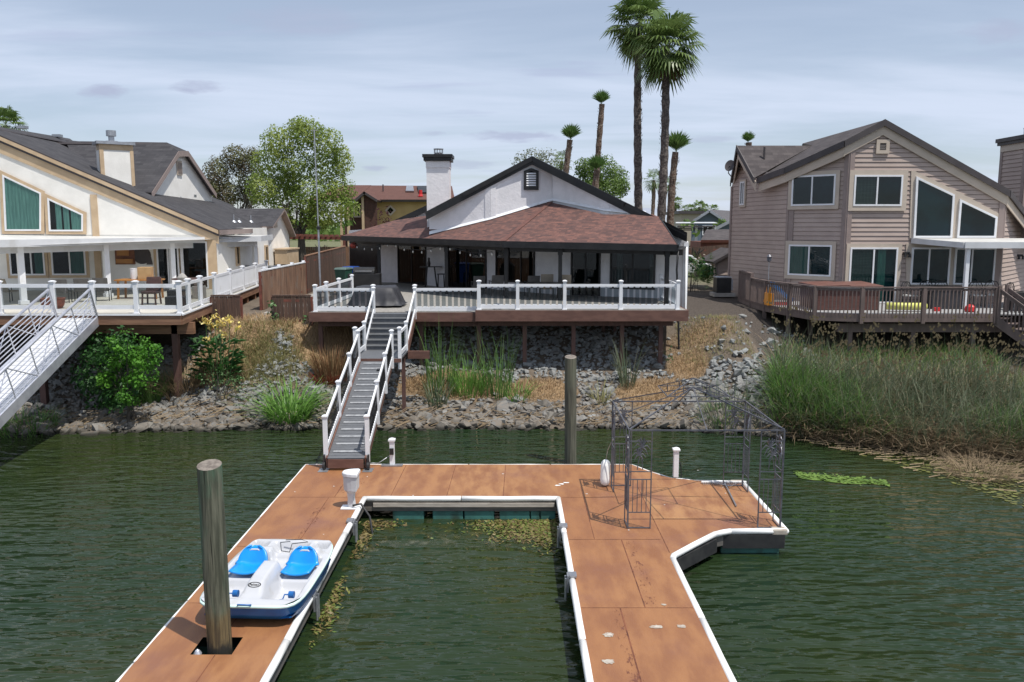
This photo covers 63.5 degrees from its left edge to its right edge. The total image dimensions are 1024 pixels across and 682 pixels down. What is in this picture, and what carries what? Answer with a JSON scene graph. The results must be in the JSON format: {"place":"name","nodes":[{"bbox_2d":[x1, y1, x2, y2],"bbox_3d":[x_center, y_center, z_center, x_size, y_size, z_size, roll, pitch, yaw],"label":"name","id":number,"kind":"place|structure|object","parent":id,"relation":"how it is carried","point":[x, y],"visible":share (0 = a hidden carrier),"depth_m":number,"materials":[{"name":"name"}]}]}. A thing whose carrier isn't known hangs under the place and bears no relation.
{"place":"outdoors","nodes":[
{"label":"outdoors","id":0,"kind":"place"},
{"bbox_2d":[0,105,27,130],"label":"palm tree","id":1,"kind":"object","parent":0,"point":[7,114],"visible":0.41,"depth_m":50.44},
{"bbox_2d":[0,428,1023,681],"bbox_3d":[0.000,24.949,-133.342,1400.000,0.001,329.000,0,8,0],"label":"water","id":2,"kind":"structure","parent":0,"point":[906,574],"depth_m":15.84,"materials":[{"name":"liquid"}]},
{"bbox_2d":[197,459,232,654],"bbox_3d":[-4.220,4.045,11.903,0.374,4.735,0.353,0,8,0],"label":"pile","id":3,"kind":"object","parent":2,"relation":"in","point":[214,554],"visible":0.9,"depth_m":11.64,"materials":[{"name":"wood"}]},
{"bbox_2d":[309,518,558,646],"bbox_3d":[-1.340,4.375,15.683,4.743,0.122,5.797,0,8,0],"label":"slip weed","id":4,"kind":"object","parent":2,"relation":"on","point":[536,527],"visible":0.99,"depth_m":17.59,"materials":[{"name":"plant"}]},
{"bbox_2d":[319,520,550,639],"bbox_3d":[-1.125,4.383,15.767,4.250,0.001,5.640,0,8,0],"label":"sunken weed","id":5,"kind":"object","parent":2,"relation":"on","point":[369,549],"visible":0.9,"depth_m":17.14,"materials":[{"name":"green"}]},
{"bbox_2d":[115,464,788,681],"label":"floating dock","id":6,"kind":"object","parent":2,"relation":"on","point":[639,615],"visible":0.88,"depth_m":16.13,"materials":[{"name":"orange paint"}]},
{"bbox_2d":[200,539,332,618],"bbox_3d":[-3.958,3.844,13.621,1.695,0.663,2.550,0,8,0],"label":"pedal boat","id":7,"kind":"object","parent":6,"relation":"on","point":[275,578],"visible":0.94,"depth_m":13.45,"materials":[{"name":"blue plastic"}]},
{"bbox_2d":[318,329,393,471],"bbox_3d":[-4.165,1.427,23.172,1.409,2.835,5.960,0,8,0],"label":"gangway","id":8,"kind":"object","parent":6,"relation":"on","point":[356,420],"visible":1,"depth_m":22.39,"materials":[{"name":"grey"}]},
{"bbox_2d":[340,469,373,534],"bbox_3d":[-3.272,3.596,17.802,0.855,1.628,0.476,3,8,20],"label":"power pedestal","id":9,"kind":"object","parent":6,"relation":"on","point":[351,481],"visible":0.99,"depth_m":17.69,"materials":[{"name":"white paint"}]},
{"bbox_2d":[370,438,402,466],"bbox_3d":[-3.216,2.804,20.952,0.891,0.710,0.225,0,8,0],"label":"pedestal","id":10,"kind":"object","parent":6,"relation":"on","point":[391,441],"visible":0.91,"depth_m":20.90,"materials":[{"name":"white plastic"}]},
{"bbox_2d":[611,378,785,528],"bbox_3d":[3.850,2.178,17.774,3.094,2.829,2.774,0,8,0],"label":"gazebo frame","id":11,"kind":"object","parent":6,"relation":"on","point":[745,460],"visible":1,"depth_m":17.03,"materials":[{"name":"grey metal"}]},
{"bbox_2d":[600,440,612,485],"bbox_3d":[2.180,2.822,19.280,0.263,1.111,0.268,-4,9,-24],"label":"fender","id":12,"kind":"object","parent":11,"relation":"hanging from","point":[605,473],"visible":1,"depth_m":19.23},
{"bbox_2d":[565,355,576,463],"bbox_3d":[1.626,2.885,22.908,0.368,5.025,0.339,0,8,0],"label":"pile","id":13,"kind":"object","parent":2,"relation":"in","point":[570,404],"visible":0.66,"depth_m":22.64,"materials":[{"name":"wood"}]},
{"bbox_2d":[793,472,889,485],"bbox_3d":[8.517,3.568,21.468,2.368,0.038,0.860,3,8,22],"label":"algae mat","id":14,"kind":"object","parent":2,"relation":"on","point":[838,478],"visible":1,"depth_m":21.43,"materials":[{"name":"plant"}]},
{"bbox_2d":[714,417,1023,490],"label":"reed litter","id":15,"kind":"object","parent":2,"relation":"on","point":[896,452],"visible":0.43,"depth_m":23.29,"materials":[{"name":"plant"}]},
{"bbox_2d":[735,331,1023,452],"bbox_3d":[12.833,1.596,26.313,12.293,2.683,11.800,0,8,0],"label":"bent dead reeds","id":16,"kind":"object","parent":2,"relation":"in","point":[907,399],"visible":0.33,"depth_m":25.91,"materials":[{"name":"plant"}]},
{"bbox_2d":[753,394,1023,464],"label":"dead reed fringe","id":17,"kind":"object","parent":2,"relation":"in","point":[956,446],"visible":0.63,"depth_m":24.12,"materials":[{"name":"plant"}]},
{"bbox_2d":[787,436,1023,506],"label":"floating weed","id":18,"kind":"object","parent":2,"relation":"on","point":[984,485],"visible":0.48,"depth_m":21.97,"materials":[{"name":"plant"}]},
{"bbox_2d":[923,446,1023,487],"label":"dead bush","id":19,"kind":"object","parent":2,"relation":"in","point":[966,462],"visible":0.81,"depth_m":22.07,"materials":[{"name":"plant"}]},
{"bbox_2d":[953,392,1023,452],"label":"green reed fringe","id":20,"kind":"object","parent":2,"relation":"in","point":[1005,423],"visible":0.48,"depth_m":23.83,"materials":[{"name":"plant"}]},
{"bbox_2d":[0,239,1023,458],"bbox_3d":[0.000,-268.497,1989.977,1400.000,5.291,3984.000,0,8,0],"label":"ground","id":21,"kind":"structure","parent":0,"point":[701,301],"depth_m":31.58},
{"bbox_2d":[0,401,71,438],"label":"grass clump","id":22,"kind":"object","parent":21,"relation":"on","point":[54,421],"visible":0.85,"depth_m":26.46,"materials":[{"name":"plant"}]},
{"bbox_2d":[70,325,146,419],"bbox_3d":[-13.220,1.079,27.234,2.951,3.304,2.455,0,8,0],"label":"shrub","id":23,"kind":"object","parent":21,"relation":"on","point":[97,360],"visible":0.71,"depth_m":26.73,"materials":[{"name":"green plant"}]},
{"bbox_2d":[0,260,267,404],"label":"side deck","id":24,"kind":"structure","parent":21,"relation":"on","point":[130,311],"depth_m":27.93,"materials":[{"name":"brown wood"}]},
{"bbox_2d":[0,289,98,427],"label":"gangway","id":25,"kind":"object","parent":24,"relation":"attached to","point":[29,368],"visible":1,"depth_m":24.65,"materials":[{"name":"white paint"}]},
{"bbox_2d":[141,277,161,304],"bbox_3d":[-13.286,-1.850,30.486,0.635,1.003,0.607,0,8,0],"label":"armchair","id":26,"kind":"object","parent":24,"relation":"on","point":[153,280],"visible":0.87,"depth_m":30.64,"materials":[{"name":"brown"}]},
{"bbox_2d":[165,289,185,305],"bbox_3d":[-12.125,-1.553,29.969,0.850,0.550,1.400,0,8,0],"label":"speaker box","id":27,"kind":"object","parent":24,"relation":"on","point":[170,298],"visible":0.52,"depth_m":29.42,"materials":[{"name":"black paint"}]},
{"bbox_2d":[90,363,187,406],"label":"grass clump","id":28,"kind":"object","parent":21,"relation":"on","point":[148,394],"visible":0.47,"depth_m":28.19,"materials":[{"name":"plant"}]},
{"bbox_2d":[0,126,295,289],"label":"house","id":29,"kind":"structure","parent":21,"relation":"on","point":[55,184],"depth_m":37.48,"materials":[{"name":"beige paint"}]},
{"bbox_2d":[0,170,44,233],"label":"window","id":30,"kind":"structure","parent":29,"relation":"in","point":[22,203],"depth_m":36.65,"materials":[{"name":"white plastic"}]},
{"bbox_2d":[6,252,48,277],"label":"window","id":31,"kind":"structure","parent":29,"relation":"in","point":[36,264],"depth_m":37.04,"materials":[{"name":"glass"}]},
{"bbox_2d":[44,193,86,233],"bbox_3d":[-19.889,-5.671,36.852,1.770,1.815,0.071,-1,8,-6],"label":"window","id":32,"kind":"structure","parent":29,"relation":"in","point":[61,217],"depth_m":36.88,"materials":[{"name":"glass"}]},
{"bbox_2d":[48,251,89,277],"bbox_3d":[-19.929,-3.762,37.163,1.716,1.840,0.184,0,8,-2],"label":"window","id":33,"kind":"structure","parent":29,"relation":"in","point":[61,264],"depth_m":37.20,"materials":[{"name":"white plastic"}]},
{"bbox_2d":[115,250,135,263],"bbox_3d":[-17.481,-3.906,37.323,0.840,0.900,0.190,-1,8,-6],"label":"wall art","id":34,"kind":"object","parent":29,"relation":"attached to","point":[124,256],"depth_m":37.29,"materials":[{"name":"orange wood"}]},
{"bbox_2d":[0,235,272,304],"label":"patio cover","id":35,"kind":"object","parent":29,"relation":"attached to","point":[19,245],"visible":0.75,"depth_m":33.65,"materials":[{"name":"white paint"}]},
{"bbox_2d":[134,249,152,264],"bbox_3d":[-16.743,-3.871,37.463,0.860,0.816,0.070,-1,8,-6],"label":"wall disc","id":36,"kind":"object","parent":29,"relation":"attached to","point":[143,256],"depth_m":37.44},
{"bbox_2d":[153,248,180,289],"bbox_3d":[-15.641,-3.449,37.639,1.216,2.390,0.132,0,8,-3],"label":"glass door","id":37,"kind":"structure","parent":29,"relation":"in","point":[161,256],"depth_m":37.61,"materials":[{"name":"glass"}]},
{"bbox_2d":[178,240,210,288],"bbox_3d":[-14.486,-3.465,37.754,1.433,2.390,0.155,0,8,-2],"label":"glass door","id":38,"kind":"structure","parent":29,"relation":"in","point":[194,261],"depth_m":37.73,"materials":[{"name":"glass"}]},
{"bbox_2d":[138,348,216,401],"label":"grass clump","id":39,"kind":"object","parent":21,"relation":"on","point":[185,371],"visible":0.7,"depth_m":28.49,"materials":[{"name":"plant"}]},
{"bbox_2d":[186,310,246,383],"bbox_3d":[-10.103,0.197,28.219,2.125,2.551,1.494,0,8,0],"label":"canna plant","id":40,"kind":"object","parent":21,"relation":"on","point":[203,340],"visible":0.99,"depth_m":28.14,"materials":[{"name":"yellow plant"}]},
{"bbox_2d":[192,367,249,405],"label":"shrub","id":41,"kind":"object","parent":21,"relation":"on","point":[218,382],"visible":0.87,"depth_m":27.70,"materials":[{"name":"green plant"}]},
{"bbox_2d":[210,295,242,332],"bbox_3d":[-10.750,-1.028,31.157,1.200,1.425,0.150,0,8,0],"label":"wood fence","id":42,"kind":"object","parent":21,"relation":"on","point":[231,305],"visible":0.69,"depth_m":31.07,"materials":[{"name":"wood"}]},
{"bbox_2d":[202,143,264,207],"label":"broadleaf tree","id":43,"kind":"object","parent":21,"relation":"on","point":[226,185],"visible":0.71,"depth_m":61.03,"materials":[{"name":"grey plant"}]},
{"bbox_2d":[258,260,306,309],"bbox_3d":[-10.505,-2.547,38.311,0.150,2.080,7.500,0,8,0],"label":"wood fence","id":44,"kind":"object","parent":21,"relation":"on","point":[289,279],"visible":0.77,"depth_m":37.47,"materials":[{"name":"brown wood"}]},
{"bbox_2d":[274,247,299,263],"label":"storage cupboard","id":45,"kind":"object","parent":21,"relation":"on","point":[287,255],"visible":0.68,"depth_m":47.23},
{"bbox_2d":[271,295,313,325],"bbox_3d":[-8.275,-1.028,31.157,1.550,1.425,0.150,0,8,0],"label":"wood fence","id":46,"kind":"object","parent":21,"relation":"on","point":[284,308],"visible":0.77,"depth_m":31.06,"materials":[{"name":"wood"}]},
{"bbox_2d":[243,115,362,261],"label":"broadleaf tree","id":47,"kind":"object","parent":21,"relation":"on","point":[293,193],"visible":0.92,"depth_m":54.65,"materials":[{"name":"green plant"}]},
{"bbox_2d":[311,130,320,286],"bbox_3d":[-8.584,-5.517,36.474,0.251,7.965,0.177,-4,9,-27],"label":"antenna pole","id":48,"kind":"object","parent":21,"relation":"on","point":[318,231],"visible":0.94,"depth_m":36.50,"materials":[{"name":"metal"}]},
{"bbox_2d":[289,234,344,246],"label":"pergola","id":49,"kind":"object","parent":21,"relation":"on","point":[315,236],"visible":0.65,"depth_m":53.55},
{"bbox_2d":[292,220,344,240],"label":"tree line","id":50,"kind":"object","parent":21,"relation":"on","point":[333,230],"visible":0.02,"depth_m":188.52,"materials":[{"name":"green plant"}]},
{"bbox_2d":[304,246,345,293],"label":"wood fence","id":51,"kind":"object","parent":21,"relation":"on","point":[331,259],"visible":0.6,"depth_m":45.88,"materials":[{"name":"wood"}]},
{"bbox_2d":[306,345,349,384],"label":"dry grass","id":52,"kind":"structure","parent":21,"relation":"on","point":[330,372],"depth_m":29.11,"materials":[{"name":"plant"}]},
{"bbox_2d":[305,184,453,246],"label":"house","id":53,"kind":"structure","parent":21,"relation":"on","point":[399,201],"depth_m":71.13,"materials":[{"name":"paint"}]},
{"bbox_2d":[0,314,822,438],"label":"riprap","id":54,"kind":"object","parent":21,"relation":"on","point":[506,404],"visible":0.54,"depth_m":28.55,"materials":[{"name":"stone"}]},
{"bbox_2d":[91,328,163,422],"bbox_3d":[-12.494,1.152,26.848,1.936,3.373,3.285,-5,9,-32],"label":"shrub","id":55,"kind":"object","parent":54,"relation":"on","point":[134,375],"visible":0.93,"depth_m":26.21,"materials":[{"name":"green plant"}]},
{"bbox_2d":[217,374,343,424],"bbox_3d":[-7.424,1.975,27.293,5.067,1.714,4.788,0,8,0],"label":"reed clump","id":56,"kind":"object","parent":54,"relation":"on","point":[295,405],"visible":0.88,"depth_m":27.27,"materials":[{"name":"plant"}]},
{"bbox_2d":[14,368,779,431],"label":"drift litter","id":57,"kind":"object","parent":54,"relation":"on","point":[236,415],"visible":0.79,"depth_m":27.39,"materials":[{"name":"plant"}]},
{"bbox_2d":[412,372,456,409],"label":"reed clump","id":58,"kind":"object","parent":21,"relation":"on","point":[437,398],"visible":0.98,"depth_m":28.21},
{"bbox_2d":[413,315,464,399],"bbox_3d":[-2.527,0.398,28.852,2.216,3.239,2.435,0,8,0],"label":"reed clump","id":59,"kind":"object","parent":21,"relation":"on","point":[439,371],"visible":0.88,"depth_m":28.84,"materials":[{"name":"plant"}]},
{"bbox_2d":[190,310,735,405],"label":"dry grass","id":60,"kind":"structure","parent":21,"relation":"on","point":[267,318],"depth_m":29.81,"materials":[{"name":"plant"}]},
{"bbox_2d":[438,352,494,398],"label":"reed clump","id":61,"kind":"object","parent":21,"relation":"on","point":[470,383],"visible":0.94,"depth_m":28.89,"materials":[{"name":"plant"}]},
{"bbox_2d":[189,314,754,406],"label":"olive weeds","id":62,"kind":"object","parent":21,"relation":"on","point":[253,359],"visible":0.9,"depth_m":29.62,"materials":[{"name":"plant"}]},
{"bbox_2d":[468,331,524,398],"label":"reed clump","id":63,"kind":"object","parent":21,"relation":"on","point":[500,383],"visible":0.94,"depth_m":28.80,"materials":[{"name":"plant"}]},
{"bbox_2d":[309,274,688,367],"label":"waterfront deck","id":64,"kind":"structure","parent":21,"relation":"on","point":[436,306],"depth_m":29.87,"materials":[{"name":"brown paint"}]},
{"bbox_2d":[348,267,381,287],"bbox_3d":[-7.020,-2.997,39.448,1.500,1.060,0.725,0,8,0],"label":"barbecue grill","id":65,"kind":"object","parent":64,"relation":"on","point":[366,276],"visible":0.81,"depth_m":39.13,"materials":[{"name":"black paint"}]},
{"bbox_2d":[347,285,407,305],"bbox_3d":[-5.256,-1.819,32.252,2.316,0.732,1.919,0,8,0],"label":"covered fire table","id":66,"kind":"object","parent":64,"relation":"on","point":[388,295],"visible":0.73,"depth_m":31.56,"materials":[{"name":"black plastic"}]},
{"bbox_2d":[352,287,429,412],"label":"staircase","id":67,"kind":"structure","parent":64,"relation":"attached to","point":[375,328],"depth_m":28.06,"materials":[{"name":"grey"}]},
{"bbox_2d":[341,148,688,348],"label":"house","id":68,"kind":"structure","parent":21,"relation":"on","point":[523,220],"depth_m":37.00,"materials":[{"name":"white paint"}]},
{"bbox_2d":[397,246,426,284],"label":"glass door","id":69,"kind":"structure","parent":68,"relation":"in","point":[409,270],"depth_m":44.32,"materials":[{"name":"black paint"}]},
{"bbox_2d":[448,248,486,288],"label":"glass door","id":70,"kind":"structure","parent":68,"relation":"in","point":[462,268],"depth_m":40.97,"materials":[{"name":"black paint"}]},
{"bbox_2d":[495,250,534,282],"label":"window","id":71,"kind":"structure","parent":68,"relation":"in","point":[521,264],"depth_m":38.14,"materials":[{"name":"glass"}]},
{"bbox_2d":[571,253,600,295],"bbox_3d":[3.170,-3.056,35.668,1.255,2.190,0.615,0,8,0],"label":"glass door","id":72,"kind":"structure","parent":68,"relation":"in","point":[585,267],"depth_m":35.66,"materials":[{"name":"black paint"}]},
{"bbox_2d":[610,253,655,289],"bbox_3d":[5.066,-3.093,34.802,1.816,1.820,0.867,0,8,0],"label":"window","id":73,"kind":"structure","parent":68,"relation":"in","point":[629,268],"depth_m":34.80,"materials":[{"name":"glass"}]},
{"bbox_2d":[497,375,545,402],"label":"reed clump","id":74,"kind":"object","parent":21,"relation":"on","point":[525,392],"visible":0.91,"depth_m":28.57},
{"bbox_2d":[511,147,571,167],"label":"broadleaf tree","id":75,"kind":"object","parent":21,"relation":"on","point":[531,154],"visible":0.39,"depth_m":64.43,"materials":[{"name":"green plant"}]},
{"bbox_2d":[560,123,581,173],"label":"palm tree","id":76,"kind":"object","parent":21,"relation":"on","point":[569,131],"visible":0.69,"depth_m":54.60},
{"bbox_2d":[586,154,606,187],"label":"palm tree","id":77,"kind":"object","parent":21,"relation":"on","point":[596,162],"visible":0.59,"depth_m":52.83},
{"bbox_2d":[592,89,609,188],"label":"palm tree","id":78,"kind":"object","parent":21,"relation":"on","point":[601,96],"visible":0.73,"depth_m":56.35,"materials":[{"name":"plant"}]},
{"bbox_2d":[573,154,630,199],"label":"broadleaf tree","id":79,"kind":"object","parent":21,"relation":"on","point":[616,182],"visible":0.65,"depth_m":60.47,"materials":[{"name":"green plant"}]},
{"bbox_2d":[607,335,649,387],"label":"reed clump","id":80,"kind":"object","parent":21,"relation":"on","point":[625,379],"visible":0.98,"depth_m":29.49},
{"bbox_2d":[599,0,671,209],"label":"palm tree","id":81,"kind":"object","parent":21,"relation":"on","point":[630,32],"visible":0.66,"depth_m":46.19,"materials":[{"name":"plant"}]},
{"bbox_2d":[643,169,658,214],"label":"palm tree","id":82,"kind":"object","parent":21,"relation":"on","point":[654,186],"visible":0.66,"depth_m":72.79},
{"bbox_2d":[632,10,706,221],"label":"palm tree","id":83,"kind":"object","parent":21,"relation":"on","point":[666,66],"visible":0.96,"depth_m":43.05,"materials":[{"name":"plant"}]},
{"bbox_2d":[666,131,690,225],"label":"palm tree","id":84,"kind":"object","parent":21,"relation":"on","point":[678,140],"visible":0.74,"depth_m":48.93,"materials":[{"name":"plant"}]},
{"bbox_2d":[666,211,704,247],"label":"building","id":85,"kind":"structure","parent":21,"relation":"on","point":[680,216],"depth_m":108.84,"materials":[{"name":"beige"}]},
{"bbox_2d":[688,252,713,289],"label":"palm shrub","id":86,"kind":"object","parent":21,"relation":"on","point":[707,277],"visible":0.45,"depth_m":45.67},
{"bbox_2d":[688,254,716,291],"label":"rose bush","id":87,"kind":"object","parent":21,"relation":"on","point":[700,266],"visible":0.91,"depth_m":43.90,"materials":[{"name":"green plant"}]},
{"bbox_2d":[688,244,728,264],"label":"wood fence","id":88,"kind":"object","parent":21,"relation":"on","point":[707,250],"visible":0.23,"depth_m":59.61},
{"bbox_2d":[690,229,728,263],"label":"shed","id":89,"kind":"structure","parent":21,"relation":"on","point":[712,237],"depth_m":62.43,"materials":[{"name":"grey"}]},
{"bbox_2d":[691,209,729,240],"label":"house","id":90,"kind":"structure","parent":21,"relation":"on","point":[709,215],"depth_m":91.07,"materials":[{"name":"blue"}]},
{"bbox_2d":[699,247,727,279],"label":"garden shed","id":91,"kind":"structure","parent":21,"relation":"on","point":[719,260],"depth_m":44.40,"materials":[{"name":"beige"}]},
{"bbox_2d":[709,276,735,296],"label":"air conditioner","id":92,"kind":"object","parent":21,"relation":"on","point":[722,286],"visible":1,"depth_m":40.66,"materials":[{"name":"black paint"}]},
{"bbox_2d":[690,371,767,435],"bbox_3d":[6.926,1.981,26.661,2.764,2.152,3.168,0,8,0],"label":"reed clump","id":93,"kind":"object","parent":21,"relation":"on","point":[723,406],"visible":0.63,"depth_m":26.74,"materials":[{"name":"plant"}]},
{"bbox_2d":[753,355,859,417],"bbox_3d":[9.553,1.553,26.894,4.123,2.164,4.043,4,9,27],"label":"lime reed bed","id":94,"kind":"object","parent":21,"relation":"on","point":[780,377],"visible":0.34,"depth_m":26.87,"materials":[{"name":"plant"}]},
{"bbox_2d":[728,119,1023,303],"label":"house","id":95,"kind":"structure","parent":21,"relation":"on","point":[866,203],"depth_m":34.83,"materials":[{"name":"beige"}]},
{"bbox_2d":[784,241,836,280],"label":"window","id":96,"kind":"structure","parent":95,"relation":"in","point":[812,260],"depth_m":35.80,"materials":[{"name":"white plastic"}]},
{"bbox_2d":[787,170,840,209],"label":"window","id":97,"kind":"structure","parent":95,"relation":"in","point":[812,189],"depth_m":35.35,"materials":[{"name":"glass"}]},
{"bbox_2d":[845,244,901,303],"bbox_3d":[15.199,-2.762,34.860,2.324,2.668,0.071,0,8,0],"label":"patio door","id":98,"kind":"structure","parent":95,"relation":"in","point":[880,264],"depth_m":34.80,"materials":[{"name":"glass"}]},
{"bbox_2d":[848,170,908,210],"bbox_3d":[15.211,-6.254,34.378,2.414,1.668,0.071,0,8,0],"label":"window","id":99,"kind":"structure","parent":95,"relation":"in","point":[869,190],"depth_m":34.37,"materials":[{"name":"glass"}]},
{"bbox_2d":[909,247,951,284],"bbox_3d":[17.603,-3.153,34.806,1.635,1.556,0.070,0,8,0],"label":"window","id":100,"kind":"structure","parent":95,"relation":"in","point":[932,264],"depth_m":34.80,"materials":[{"name":"glass"}]},
{"bbox_2d":[913,176,954,237],"bbox_3d":[17.593,-5.575,34.472,1.668,2.533,0.070,0,8,0],"label":"window","id":101,"kind":"structure","parent":95,"relation":"in","point":[933,205],"depth_m":34.49,"materials":[{"name":"glass"}]},
{"bbox_2d":[952,248,996,284],"bbox_3d":[19.459,-3.144,34.807,1.708,1.538,0.070,0,8,0],"label":"window","id":102,"kind":"structure","parent":95,"relation":"in","point":[982,260],"depth_m":34.81,"materials":[{"name":"glass"}]},
{"bbox_2d":[956,199,997,237],"bbox_3d":[19.444,-5.115,34.535,1.631,1.604,0.070,0,8,0],"label":"window","id":103,"kind":"structure","parent":95,"relation":"in","point":[973,222],"depth_m":34.56,"materials":[{"name":"glass"}]},
{"bbox_2d":[735,327,1023,457],"bbox_3d":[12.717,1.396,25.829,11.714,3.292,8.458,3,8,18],"label":"tule bed","id":104,"kind":"object","parent":21,"relation":"on","point":[919,381],"visible":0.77,"depth_m":25.50,"materials":[{"name":"plant"}]},
{"bbox_2d":[738,270,1022,353],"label":"wooden deck","id":105,"kind":"structure","parent":21,"relation":"on","point":[751,290],"depth_m":31.42,"materials":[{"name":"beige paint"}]},
{"bbox_2d":[798,281,883,309],"bbox_3d":[13.089,-1.830,33.110,2.600,1.019,2.100,0,8,0],"label":"hot tub","id":106,"kind":"object","parent":105,"relation":"on","point":[845,283],"visible":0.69,"depth_m":32.20,"materials":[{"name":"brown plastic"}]},
{"bbox_2d":[909,285,973,308],"bbox_3d":[17.175,-1.760,33.171,2.000,0.856,1.200,0,8,0],"label":"patio table","id":107,"kind":"object","parent":105,"relation":"on","point":[943,298],"visible":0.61,"depth_m":32.65,"materials":[{"name":"black paint"}]},
{"bbox_2d":[911,238,1023,308],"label":"patio cover","id":108,"kind":"object","parent":105,"relation":"on","point":[969,243],"visible":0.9,"depth_m":32.58,"materials":[{"name":"white paint"}]},
{"bbox_2d":[994,284,1023,345],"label":"staircase","id":109,"kind":"structure","parent":105,"relation":"attached to","point":[1005,323],"depth_m":30.68,"materials":[{"name":"beige paint"}]},
{"bbox_2d":[762,301,1023,432],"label":"seeding tules","id":110,"kind":"object","parent":21,"relation":"on","point":[1007,350],"visible":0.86,"depth_m":26.71,"materials":[{"name":"plant"}]},
{"bbox_2d":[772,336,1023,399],"bbox_3d":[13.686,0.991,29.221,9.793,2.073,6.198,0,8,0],"label":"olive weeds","id":111,"kind":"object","parent":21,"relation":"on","point":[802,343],"visible":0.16,"depth_m":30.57,"materials":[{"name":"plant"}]},
{"bbox_2d":[0,0,1023,222],"label":"sky","id":112,"kind":"structure","parent":0,"point":[483,83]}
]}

